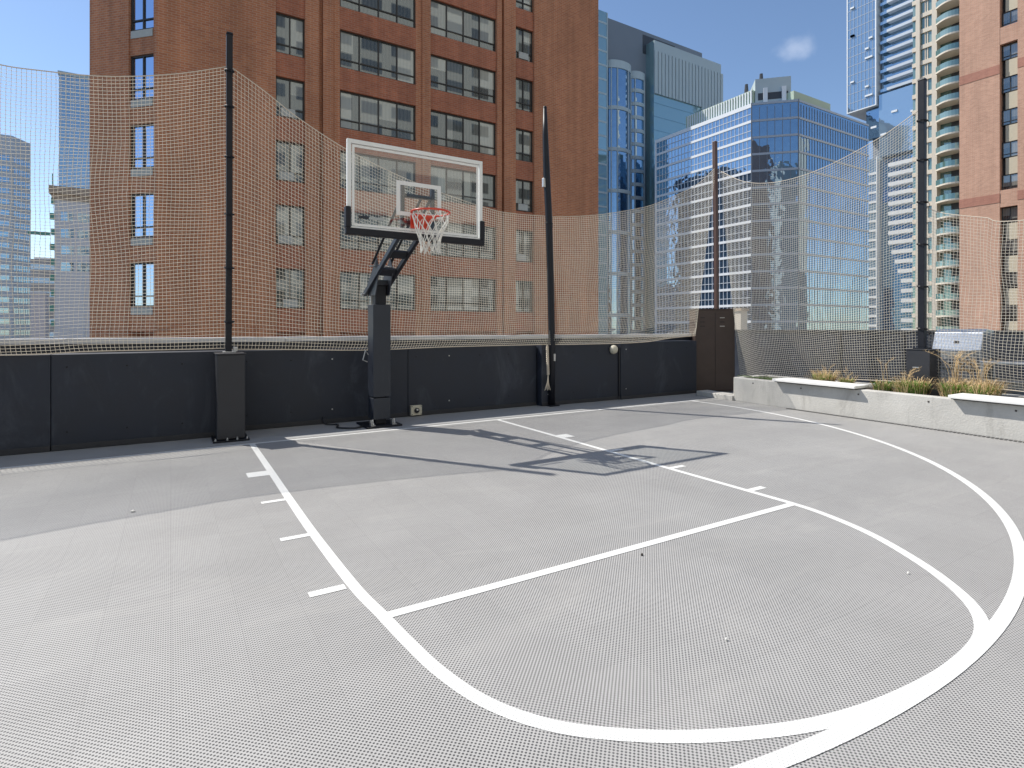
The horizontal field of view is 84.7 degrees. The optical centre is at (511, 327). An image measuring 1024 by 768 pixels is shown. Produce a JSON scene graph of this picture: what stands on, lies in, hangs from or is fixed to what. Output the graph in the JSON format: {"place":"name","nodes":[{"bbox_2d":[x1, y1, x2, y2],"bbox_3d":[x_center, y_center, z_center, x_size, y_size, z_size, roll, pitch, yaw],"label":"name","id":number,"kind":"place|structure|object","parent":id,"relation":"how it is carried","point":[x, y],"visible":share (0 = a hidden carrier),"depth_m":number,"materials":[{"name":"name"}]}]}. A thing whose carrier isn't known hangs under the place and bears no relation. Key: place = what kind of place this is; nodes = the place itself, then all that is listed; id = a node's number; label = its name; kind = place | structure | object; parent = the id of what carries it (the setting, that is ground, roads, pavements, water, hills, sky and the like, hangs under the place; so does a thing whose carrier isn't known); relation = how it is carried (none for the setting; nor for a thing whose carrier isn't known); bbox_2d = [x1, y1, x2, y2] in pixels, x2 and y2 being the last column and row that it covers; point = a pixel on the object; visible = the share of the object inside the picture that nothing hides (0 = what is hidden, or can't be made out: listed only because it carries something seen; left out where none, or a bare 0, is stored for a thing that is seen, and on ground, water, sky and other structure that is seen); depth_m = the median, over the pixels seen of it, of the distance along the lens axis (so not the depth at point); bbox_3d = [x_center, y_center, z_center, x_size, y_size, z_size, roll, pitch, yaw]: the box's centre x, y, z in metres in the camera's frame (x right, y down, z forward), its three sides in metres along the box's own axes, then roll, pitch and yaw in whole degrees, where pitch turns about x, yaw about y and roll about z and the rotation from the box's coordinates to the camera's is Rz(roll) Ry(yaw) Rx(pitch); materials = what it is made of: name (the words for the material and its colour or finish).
{"place":"outdoors","nodes":[
{"label":"outdoors","id":0,"kind":"place"},
{"bbox_2d":[0,134,30,338],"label":"grey office tower","id":1,"kind":"structure","parent":0,"point":[24,205],"depth_m":151.12,"materials":[{"name":"blue glass"}]},
{"bbox_2d":[30,292,48,338],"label":"white stair tower","id":2,"kind":"structure","parent":0,"point":[41,303],"depth_m":88.62,"materials":[{"name":"stone"}]},
{"bbox_2d":[31,257,53,338],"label":"dark block","id":3,"kind":"structure","parent":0,"point":[40,271],"depth_m":173.90,"materials":[{"name":"grey metal"}]},
{"bbox_2d":[28,174,89,337],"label":"corniced building","id":4,"kind":"structure","parent":0,"point":[67,272],"depth_m":111.29,"materials":[{"name":"stone"}]},
{"bbox_2d":[61,212,73,220],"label":"window","id":5,"kind":"structure","parent":4,"relation":"in","point":[63,217],"depth_m":110.96,"materials":[{"name":"blue glass"}]},
{"bbox_2d":[61,229,73,237],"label":"window","id":6,"kind":"structure","parent":4,"relation":"in","point":[68,232],"depth_m":111.04,"materials":[{"name":"blue glass"}]},
{"bbox_2d":[61,245,73,254],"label":"window","id":7,"kind":"structure","parent":4,"relation":"in","point":[69,248],"depth_m":111.04,"materials":[{"name":"blue glass"}]},
{"bbox_2d":[61,262,73,270],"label":"window","id":8,"kind":"structure","parent":4,"relation":"in","point":[64,267],"depth_m":110.96,"materials":[{"name":"blue glass"}]},
{"bbox_2d":[77,213,89,222],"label":"window","id":9,"kind":"structure","parent":4,"relation":"in","point":[83,216],"depth_m":112.35,"materials":[{"name":"grey glass"}]},
{"bbox_2d":[77,230,89,238],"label":"window","id":10,"kind":"structure","parent":4,"relation":"in","point":[82,232],"depth_m":112.35,"materials":[{"name":"blue glass"}]},
{"bbox_2d":[77,246,89,255],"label":"window","id":11,"kind":"structure","parent":4,"relation":"in","point":[79,252],"depth_m":112.35,"materials":[{"name":"blue glass"}]},
{"bbox_2d":[77,263,89,271],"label":"window","id":12,"kind":"structure","parent":4,"relation":"in","point":[85,265],"depth_m":112.43,"materials":[{"name":"grey glass"}]},
{"bbox_2d":[58,70,89,188],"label":"blue glass tower","id":13,"kind":"structure","parent":0,"point":[84,143],"depth_m":192.06,"materials":[{"name":"blue glass"}]},
{"bbox_2d":[90,0,597,337],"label":"brick apartment block","id":14,"kind":"structure","parent":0,"point":[484,81],"depth_m":26.36,"materials":[{"name":"brown brick"}]},
{"bbox_2d":[131,262,153,314],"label":"window","id":15,"kind":"structure","parent":14,"relation":"in","point":[137,298],"depth_m":22.81,"materials":[{"name":"blue glass"}]},
{"bbox_2d":[131,193,153,245],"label":"window","id":16,"kind":"structure","parent":14,"relation":"in","point":[145,218],"depth_m":22.81,"materials":[{"name":"blue glass"}]},
{"bbox_2d":[131,123,153,176],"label":"window","id":17,"kind":"structure","parent":14,"relation":"in","point":[139,151],"depth_m":22.81,"materials":[{"name":"blue glass"}]},
{"bbox_2d":[131,54,153,107],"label":"window","id":18,"kind":"structure","parent":14,"relation":"in","point":[144,64],"depth_m":22.81,"materials":[{"name":"blue glass"}]},
{"bbox_2d":[131,0,153,38],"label":"window","id":19,"kind":"structure","parent":14,"relation":"in","point":[142,11],"depth_m":22.81,"materials":[{"name":"blue glass"}]},
{"bbox_2d":[276,268,303,308],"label":"window","id":20,"kind":"structure","parent":14,"relation":"in","point":[282,304],"depth_m":25.32,"materials":[{"name":"grey glass"}]},
{"bbox_2d":[276,204,303,245],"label":"window","id":21,"kind":"structure","parent":14,"relation":"in","point":[288,210],"depth_m":25.31,"materials":[{"name":"grey glass"}]},
{"bbox_2d":[276,140,303,182],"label":"window","id":22,"kind":"structure","parent":14,"relation":"in","point":[298,178],"depth_m":25.31,"materials":[{"name":"grey glass"}]},
{"bbox_2d":[276,76,303,120],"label":"window","id":23,"kind":"structure","parent":14,"relation":"in","point":[289,93],"depth_m":25.32,"materials":[{"name":"grey glass"}]},
{"bbox_2d":[276,13,303,57],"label":"window","id":24,"kind":"structure","parent":14,"relation":"in","point":[289,30],"depth_m":25.32,"materials":[{"name":"grey glass"}]},
{"bbox_2d":[340,272,414,310],"bbox_3d":[-6.540,-1.755,27.469,3.763,1.780,0.080,0,0,-31],"label":"window","id":25,"kind":"structure","parent":14,"relation":"in","point":[358,288],"depth_m":27.15,"materials":[{"name":"grey glass"}]},
{"bbox_2d":[340,211,414,253],"bbox_3d":[-6.540,-4.605,27.469,3.763,1.780,0.080,0,0,-31],"label":"window","id":26,"kind":"structure","parent":14,"relation":"in","point":[344,236],"depth_m":27.23,"materials":[{"name":"grey glass"}]},
{"bbox_2d":[340,151,414,194],"bbox_3d":[-6.540,-7.455,27.469,3.763,1.780,0.080,0,0,-31],"label":"window","id":27,"kind":"structure","parent":14,"relation":"in","point":[405,169],"depth_m":27.46,"materials":[{"name":"grey glass"}]},
{"bbox_2d":[340,90,414,140],"bbox_3d":[-6.540,-10.305,27.469,3.763,1.780,0.080,0,0,-31],"label":"window","id":28,"kind":"structure","parent":14,"relation":"in","point":[358,112],"depth_m":27.43,"materials":[{"name":"grey glass"}]},
{"bbox_2d":[340,30,414,84],"bbox_3d":[-6.540,-13.155,27.469,3.763,1.780,0.080,0,0,-31],"label":"window","id":29,"kind":"structure","parent":14,"relation":"in","point":[360,53],"depth_m":27.43,"materials":[{"name":"grey glass"}]},
{"bbox_2d":[340,0,414,27],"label":"window","id":30,"kind":"structure","parent":14,"relation":"in","point":[402,12],"depth_m":27.75,"materials":[{"name":"grey glass"}]},
{"bbox_2d":[431,276,494,311],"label":"window","id":31,"kind":"structure","parent":14,"relation":"in","point":[470,282],"depth_m":29.84,"materials":[{"name":"grey glass"}]},
{"bbox_2d":[431,221,494,259],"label":"window","id":32,"kind":"structure","parent":14,"relation":"in","point":[488,255],"depth_m":29.99,"materials":[{"name":"grey glass"}]},
{"bbox_2d":[431,166,494,207],"bbox_3d":[-2.601,-7.455,29.867,3.894,1.780,0.080,0,0,-31],"label":"window","id":33,"kind":"structure","parent":14,"relation":"in","point":[460,184],"depth_m":29.84,"materials":[{"name":"grey glass"}]},
{"bbox_2d":[431,110,494,155],"bbox_3d":[-2.601,-10.305,29.867,3.894,1.780,0.080,0,0,-31],"label":"window","id":34,"kind":"structure","parent":14,"relation":"in","point":[447,130],"depth_m":29.84,"materials":[{"name":"grey glass"}]},
{"bbox_2d":[431,55,494,103],"bbox_3d":[-2.601,-13.155,29.867,3.894,1.780,0.080,0,0,-31],"label":"window","id":35,"kind":"structure","parent":14,"relation":"in","point":[450,76],"depth_m":29.84,"materials":[{"name":"grey glass"}]},
{"bbox_2d":[431,0,494,51],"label":"window","id":36,"kind":"structure","parent":14,"relation":"in","point":[448,21],"depth_m":29.84,"materials":[{"name":"grey glass"}]},
{"bbox_2d":[516,281,531,312],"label":"window","id":37,"kind":"structure","parent":14,"relation":"in","point":[524,290],"depth_m":31.90,"materials":[{"name":"grey glass"}]},
{"bbox_2d":[516,230,531,262],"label":"window","id":38,"kind":"structure","parent":14,"relation":"in","point":[520,241],"depth_m":31.81,"materials":[{"name":"grey glass"}]},
{"bbox_2d":[516,179,531,212],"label":"window","id":39,"kind":"structure","parent":14,"relation":"in","point":[523,188],"depth_m":31.81,"materials":[{"name":"grey glass"}]},
{"bbox_2d":[516,129,531,162],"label":"window","id":40,"kind":"structure","parent":14,"relation":"in","point":[523,138],"depth_m":31.81,"materials":[{"name":"grey glass"}]},
{"bbox_2d":[516,78,531,111],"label":"window","id":41,"kind":"structure","parent":14,"relation":"in","point":[523,87],"depth_m":31.81,"materials":[{"name":"grey glass"}]},
{"bbox_2d":[516,27,531,61],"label":"window","id":42,"kind":"structure","parent":14,"relation":"in","point":[523,37],"depth_m":31.81,"materials":[{"name":"grey glass"}]},
{"bbox_2d":[516,0,531,11],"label":"window","id":43,"kind":"structure","parent":14,"relation":"in","point":[526,5],"depth_m":31.90,"materials":[{"name":"grey glass"}]},
{"bbox_2d":[0,0,872,258],"label":"sky","id":44,"kind":"structure","parent":0,"point":[805,41],"materials":[{"name":"blue"}]},
{"bbox_2d":[0,398,1023,767],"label":"court floor","id":45,"kind":"structure","parent":0,"point":[178,618],"depth_m":3.20,"materials":[{"name":"grey concrete"}]},
{"bbox_2d":[0,400,694,468],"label":"baseline marking","id":46,"kind":"object","parent":45,"relation":"on","point":[311,437],"visible":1,"depth_m":7.63,"materials":[{"name":"white paint"}]},
{"bbox_2d":[0,391,733,465],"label":"wall base strip","id":47,"kind":"object","parent":45,"relation":"on","point":[285,432],"depth_m":8.41,"materials":[{"name":"grey concrete"}]},
{"bbox_2d":[211,352,249,443],"bbox_3d":[-3.867,0.933,7.695,0.440,1.175,0.519,0,0,-31],"label":"post box","id":48,"kind":"object","parent":47,"relation":"on","point":[229,397],"visible":0.99,"depth_m":7.52,"materials":[{"name":"grey metal"}]},
{"bbox_2d":[222,31,237,352],"bbox_3d":[-3.938,-1.884,7.840,0.180,4.460,0.180,0,0,-31],"label":"fence pole","id":49,"kind":"object","parent":48,"relation":"on","point":[229,186],"visible":1,"depth_m":7.80,"materials":[{"name":"black metal"}]},
{"bbox_2d":[0,64,225,355],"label":"safety net","id":50,"kind":"object","parent":49,"relation":"hanging from","point":[113,208],"visible":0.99,"depth_m":7.15,"materials":[{"name":"fabric"}]},
{"bbox_2d":[224,68,548,350],"bbox_3d":[-1.628,-1.663,9.355,5.679,4.065,0.323,0,0,-32],"label":"safety net","id":51,"kind":"object","parent":49,"relation":"attached to","point":[454,292],"visible":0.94,"depth_m":8.86,"materials":[{"name":"fabric"}]},
{"bbox_2d":[0,334,696,455],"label":"perimeter wall","id":52,"kind":"structure","parent":47,"relation":"on","point":[64,401],"depth_m":8.64,"materials":[{"name":"grey metal"}]},
{"bbox_2d":[410,405,421,415],"bbox_3d":[-1.640,1.419,9.635,0.200,0.170,0.120,0,0,-31],"label":"outlet box","id":53,"kind":"object","parent":52,"relation":"attached to","point":[415,409],"visible":1,"depth_m":9.62,"materials":[{"name":"beige plastic"}]},
{"bbox_2d":[344,138,484,428],"bbox_3d":[-1.714,-0.452,7.959,2.258,3.945,1.818,0,0,31],"label":"basketball hoop","id":54,"kind":"object","parent":47,"relation":"on","point":[376,291],"visible":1,"depth_m":8.09,"materials":[{"name":"metal"}]},
{"bbox_2d":[542,106,559,406],"bbox_3d":[0.744,-1.380,10.905,0.324,5.804,0.188,0,0,-31],"label":"fence pole","id":55,"kind":"object","parent":47,"relation":"on","point":[546,184],"visible":0.99,"depth_m":10.88,"materials":[{"name":"black metal"}]},
{"bbox_2d":[544,345,549,390],"bbox_3d":[0.686,0.775,10.830,0.139,0.875,0.059,0,0,-31],"label":"hanging rope","id":56,"kind":"object","parent":55,"relation":"hanging from","point":[548,373],"visible":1,"depth_m":10.82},
{"bbox_2d":[688,309,734,390],"bbox_3d":[4.838,0.525,13.605,0.965,1.951,0.530,0,0,1],"label":"corner cabinet","id":57,"kind":"object","parent":47,"relation":"on","point":[714,337],"visible":0.75,"depth_m":13.36,"materials":[{"name":"brown metal"}]},
{"bbox_2d":[712,141,718,308],"bbox_3d":[4.917,-2.473,13.553,0.121,4.049,0.109,0,0,-31],"label":"fence pole","id":58,"kind":"object","parent":57,"relation":"on","point":[715,221],"visible":0.88,"depth_m":13.52,"materials":[{"name":"metal"}]},
{"bbox_2d":[545,169,714,344],"bbox_3d":[2.813,-1.764,12.166,5.039,4.208,0.366,0,0,-31],"label":"safety net","id":59,"kind":"object","parent":58,"relation":"attached to","point":[628,299],"visible":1,"depth_m":12.05,"materials":[{"name":"fabric"}]},
{"bbox_2d":[246,434,793,616],"bbox_3d":[-0.064,1.518,5.399,4.160,0.001,3.609,0,0,-31],"label":"free throw marking","id":60,"kind":"object","parent":45,"relation":"on","point":[430,603],"visible":1,"depth_m":3.65,"materials":[{"name":"white paint"}]},
{"bbox_2d":[249,420,988,742],"bbox_3d":[-0.011,1.519,5.325,3.785,0.001,6.940,0,0,-31],"label":"lane marking","id":61,"kind":"object","parent":45,"relation":"on","point":[420,653],"visible":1,"depth_m":2.32,"materials":[{"name":"white paint"}]},
{"bbox_2d":[697,390,733,400],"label":"kerb block","id":62,"kind":"structure","parent":45,"relation":"on","point":[718,394],"depth_m":12.15,"materials":[{"name":"concrete"}]},
{"bbox_2d":[695,401,1023,767],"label":"three point marking","id":63,"kind":"object","parent":45,"relation":"on","point":[979,644],"visible":1,"depth_m":2.42,"materials":[{"name":"white paint"}]},
{"bbox_2d":[786,408,1023,442],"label":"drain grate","id":64,"kind":"object","parent":45,"relation":"on","point":[909,425],"visible":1,"depth_m":8.60,"materials":[{"name":"black metal"}]},
{"bbox_2d":[598,9,722,333],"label":"teal glass tower","id":65,"kind":"structure","parent":0,"point":[652,88],"depth_m":161.82,"materials":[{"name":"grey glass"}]},
{"bbox_2d":[735,308,748,329],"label":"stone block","id":66,"kind":"structure","parent":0,"point":[744,311],"depth_m":89.23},
{"bbox_2d":[655,73,868,333],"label":"banded office block","id":67,"kind":"structure","parent":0,"point":[769,130],"depth_m":131.36,"materials":[{"name":"blue glass"}]},
{"bbox_2d":[847,0,912,329],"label":"glass condo tower","id":68,"kind":"structure","parent":0,"point":[879,67],"depth_m":172.12,"materials":[{"name":"blue glass"}]},
{"bbox_2d":[912,0,958,329],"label":"balcony tower","id":69,"kind":"structure","parent":0,"point":[935,49],"depth_m":99.92,"materials":[{"name":"beige concrete"}]},
{"bbox_2d":[913,317,931,328],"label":"window","id":70,"kind":"structure","parent":69,"relation":"in","point":[929,324],"depth_m":101.45,"materials":[{"name":"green glass"}]},
{"bbox_2d":[913,301,931,312],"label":"window","id":71,"kind":"structure","parent":69,"relation":"in","point":[929,310],"depth_m":101.48,"materials":[{"name":"green glass"}]},
{"bbox_2d":[913,174,931,188],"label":"window","id":72,"kind":"structure","parent":69,"relation":"in","point":[929,177],"depth_m":101.45,"materials":[{"name":"green glass"}]},
{"bbox_2d":[913,142,931,156],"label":"window","id":73,"kind":"structure","parent":69,"relation":"in","point":[929,145],"depth_m":101.45,"materials":[{"name":"glass"}]},
{"bbox_2d":[913,94,931,110],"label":"window","id":74,"kind":"structure","parent":69,"relation":"in","point":[929,97],"depth_m":101.46,"materials":[{"name":"green glass"}]},
{"bbox_2d":[913,78,931,94],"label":"window","id":75,"kind":"structure","parent":69,"relation":"in","point":[929,81],"depth_m":101.48,"materials":[{"name":"glass"}]},
{"bbox_2d":[913,62,931,78],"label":"window","id":76,"kind":"structure","parent":69,"relation":"in","point":[926,69],"depth_m":101.75,"materials":[{"name":"blue glass"}]},
{"bbox_2d":[913,46,931,63],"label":"window","id":77,"kind":"structure","parent":69,"relation":"in","point":[926,53],"depth_m":101.75,"materials":[{"name":"blue glass"}]},
{"bbox_2d":[913,30,931,47],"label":"window","id":78,"kind":"structure","parent":69,"relation":"in","point":[926,37],"depth_m":101.75,"materials":[{"name":"blue glass"}]},
{"bbox_2d":[913,14,931,32],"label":"window","id":79,"kind":"structure","parent":69,"relation":"in","point":[926,21],"depth_m":101.75,"materials":[{"name":"blue glass"}]},
{"bbox_2d":[913,0,931,16],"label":"window","id":80,"kind":"structure","parent":69,"relation":"in","point":[926,6],"depth_m":101.97,"materials":[{"name":"blue glass"}]},
{"bbox_2d":[959,0,1023,329],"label":"brick tower","id":81,"kind":"structure","parent":0,"point":[991,109],"depth_m":50.05,"materials":[{"name":"brown brick"}]},
{"bbox_2d":[1002,305,1017,320],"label":"window","id":82,"kind":"structure","parent":81,"relation":"in","point":[1008,309],"depth_m":49.34,"materials":[{"name":"black glass"}]},
{"bbox_2d":[1002,272,1017,287],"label":"window","id":83,"kind":"structure","parent":81,"relation":"in","point":[1005,278],"depth_m":49.26,"materials":[{"name":"grey glass"}]},
{"bbox_2d":[1002,239,1017,255],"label":"window","id":84,"kind":"structure","parent":81,"relation":"in","point":[1013,247],"depth_m":49.23,"materials":[{"name":"beige glass"}]},
{"bbox_2d":[1002,206,1017,222],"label":"window","id":85,"kind":"structure","parent":81,"relation":"in","point":[1008,213],"depth_m":49.23,"materials":[{"name":"black glass"}]},
{"bbox_2d":[1002,173,1017,189],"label":"window","id":86,"kind":"structure","parent":81,"relation":"in","point":[1009,181],"depth_m":49.23,"materials":[{"name":"glass"}]},
{"bbox_2d":[1002,140,1017,158],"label":"window","id":87,"kind":"structure","parent":81,"relation":"in","point":[1009,149],"depth_m":49.23,"materials":[{"name":"blue glass"}]},
{"bbox_2d":[1002,107,1017,125],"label":"window","id":88,"kind":"structure","parent":81,"relation":"in","point":[1009,116],"depth_m":49.26,"materials":[{"name":"blue glass"}]},
{"bbox_2d":[1002,74,1017,93],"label":"window","id":89,"kind":"structure","parent":81,"relation":"in","point":[1010,83],"depth_m":49.24,"materials":[{"name":"blue glass"}]},
{"bbox_2d":[1002,41,1017,61],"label":"window","id":90,"kind":"structure","parent":81,"relation":"in","point":[1009,51],"depth_m":49.23,"materials":[{"name":"blue glass"}]},
{"bbox_2d":[1002,8,1017,26],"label":"window","id":91,"kind":"structure","parent":81,"relation":"in","point":[1009,17],"depth_m":49.23,"materials":[{"name":"blue glass"}]},
{"label":"patio deck","id":92,"kind":"structure","parent":0,"visible":0},
{"bbox_2d":[734,375,1023,441],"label":"planter","id":93,"kind":"object","parent":92,"relation":"on","point":[940,412],"visible":0.71,"depth_m":8.94,"materials":[{"name":"concrete"}]},
{"bbox_2d":[772,377,868,389],"bbox_3d":[5.555,1.008,10.188,0.479,0.064,1.616,0,0,-27],"label":"bench","id":94,"kind":"object","parent":93,"relation":"on","point":[843,385],"visible":1,"depth_m":9.99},
{"bbox_2d":[805,365,839,381],"bbox_3d":[5.871,0.884,10.555,0.652,0.434,0.719,0,0,-31],"label":"grass clump","id":95,"kind":"object","parent":93,"relation":"in","point":[820,376],"visible":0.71,"depth_m":10.49,"materials":[{"name":"plant"}]},
{"bbox_2d":[869,357,894,391],"bbox_3d":[6.353,0.790,9.627,0.534,0.622,0.516,0,0,9],"label":"grass clump","id":96,"kind":"object","parent":93,"relation":"on","point":[879,386],"visible":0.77,"depth_m":9.57,"materials":[{"name":"plant"}]},
{"bbox_2d":[888,367,939,394],"bbox_3d":[6.502,0.860,9.143,0.726,0.482,0.849,0,0,-31],"label":"grass clump","id":97,"kind":"object","parent":93,"relation":"on","point":[909,386],"visible":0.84,"depth_m":9.04,"materials":[{"name":"plant"}]},
{"bbox_2d":[906,348,940,395],"bbox_3d":[6.822,0.786,9.310,0.400,0.869,0.370,0,0,-31],"label":"post box","id":98,"kind":"object","parent":93,"relation":"on","point":[924,362],"visible":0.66,"depth_m":9.18,"materials":[{"name":"grey metal"}]},
{"bbox_2d":[913,77,931,348],"bbox_3d":[6.814,-1.891,9.322,0.200,4.484,0.200,0,0,-31],"label":"fence pole","id":99,"kind":"object","parent":98,"relation":"on","point":[922,210],"visible":0.99,"depth_m":9.29,"materials":[{"name":"black metal"}]},
{"bbox_2d":[719,111,929,381],"bbox_3d":[5.865,-1.333,11.376,0.479,4.948,4.692,0,0,-21],"label":"safety net","id":100,"kind":"object","parent":99,"relation":"attached to","point":[738,268],"visible":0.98,"depth_m":10.88,"materials":[{"name":"fabric"}]},
{"bbox_2d":[927,207,1023,391],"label":"safety net","id":101,"kind":"object","parent":99,"relation":"attached to","point":[997,315],"visible":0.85,"depth_m":8.70,"materials":[{"name":"fabric"}]},
{"bbox_2d":[926,349,974,396],"bbox_3d":[6.810,0.712,8.663,0.666,0.779,0.806,0,0,-31],"label":"grass clump","id":102,"kind":"object","parent":93,"relation":"on","point":[947,388],"visible":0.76,"depth_m":8.59,"materials":[{"name":"plant"}]},
{"bbox_2d":[955,354,1007,395],"bbox_3d":[6.980,0.746,8.380,0.755,0.711,0.866,0,0,-31],"label":"grass clump","id":103,"kind":"object","parent":93,"relation":"on","point":[985,388],"visible":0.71,"depth_m":8.29,"materials":[{"name":"plant"}]},
{"bbox_2d":[948,393,1023,405],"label":"bench","id":104,"kind":"object","parent":93,"relation":"on","point":[992,399],"visible":1,"depth_m":7.84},
{"bbox_2d":[735,330,1023,384],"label":"boundary wall","id":105,"kind":"structure","parent":92,"relation":"on","point":[900,346],"depth_m":12.72,"materials":[{"name":"grey concrete"}]},
{"bbox_2d":[932,329,1008,386],"bbox_3d":[7.987,0.770,9.960,0.653,1.494,1.400,0,0,-31],"label":"barbecue grill","id":106,"kind":"object","parent":92,"relation":"on","point":[949,343],"visible":0.29,"depth_m":9.76,"materials":[{"name":"silver metal"}]},
{"bbox_2d":[980,360,1023,394],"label":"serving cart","id":107,"kind":"object","parent":92,"relation":"on","point":[1012,385],"visible":0.4,"depth_m":9.41,"materials":[{"name":"metal"}]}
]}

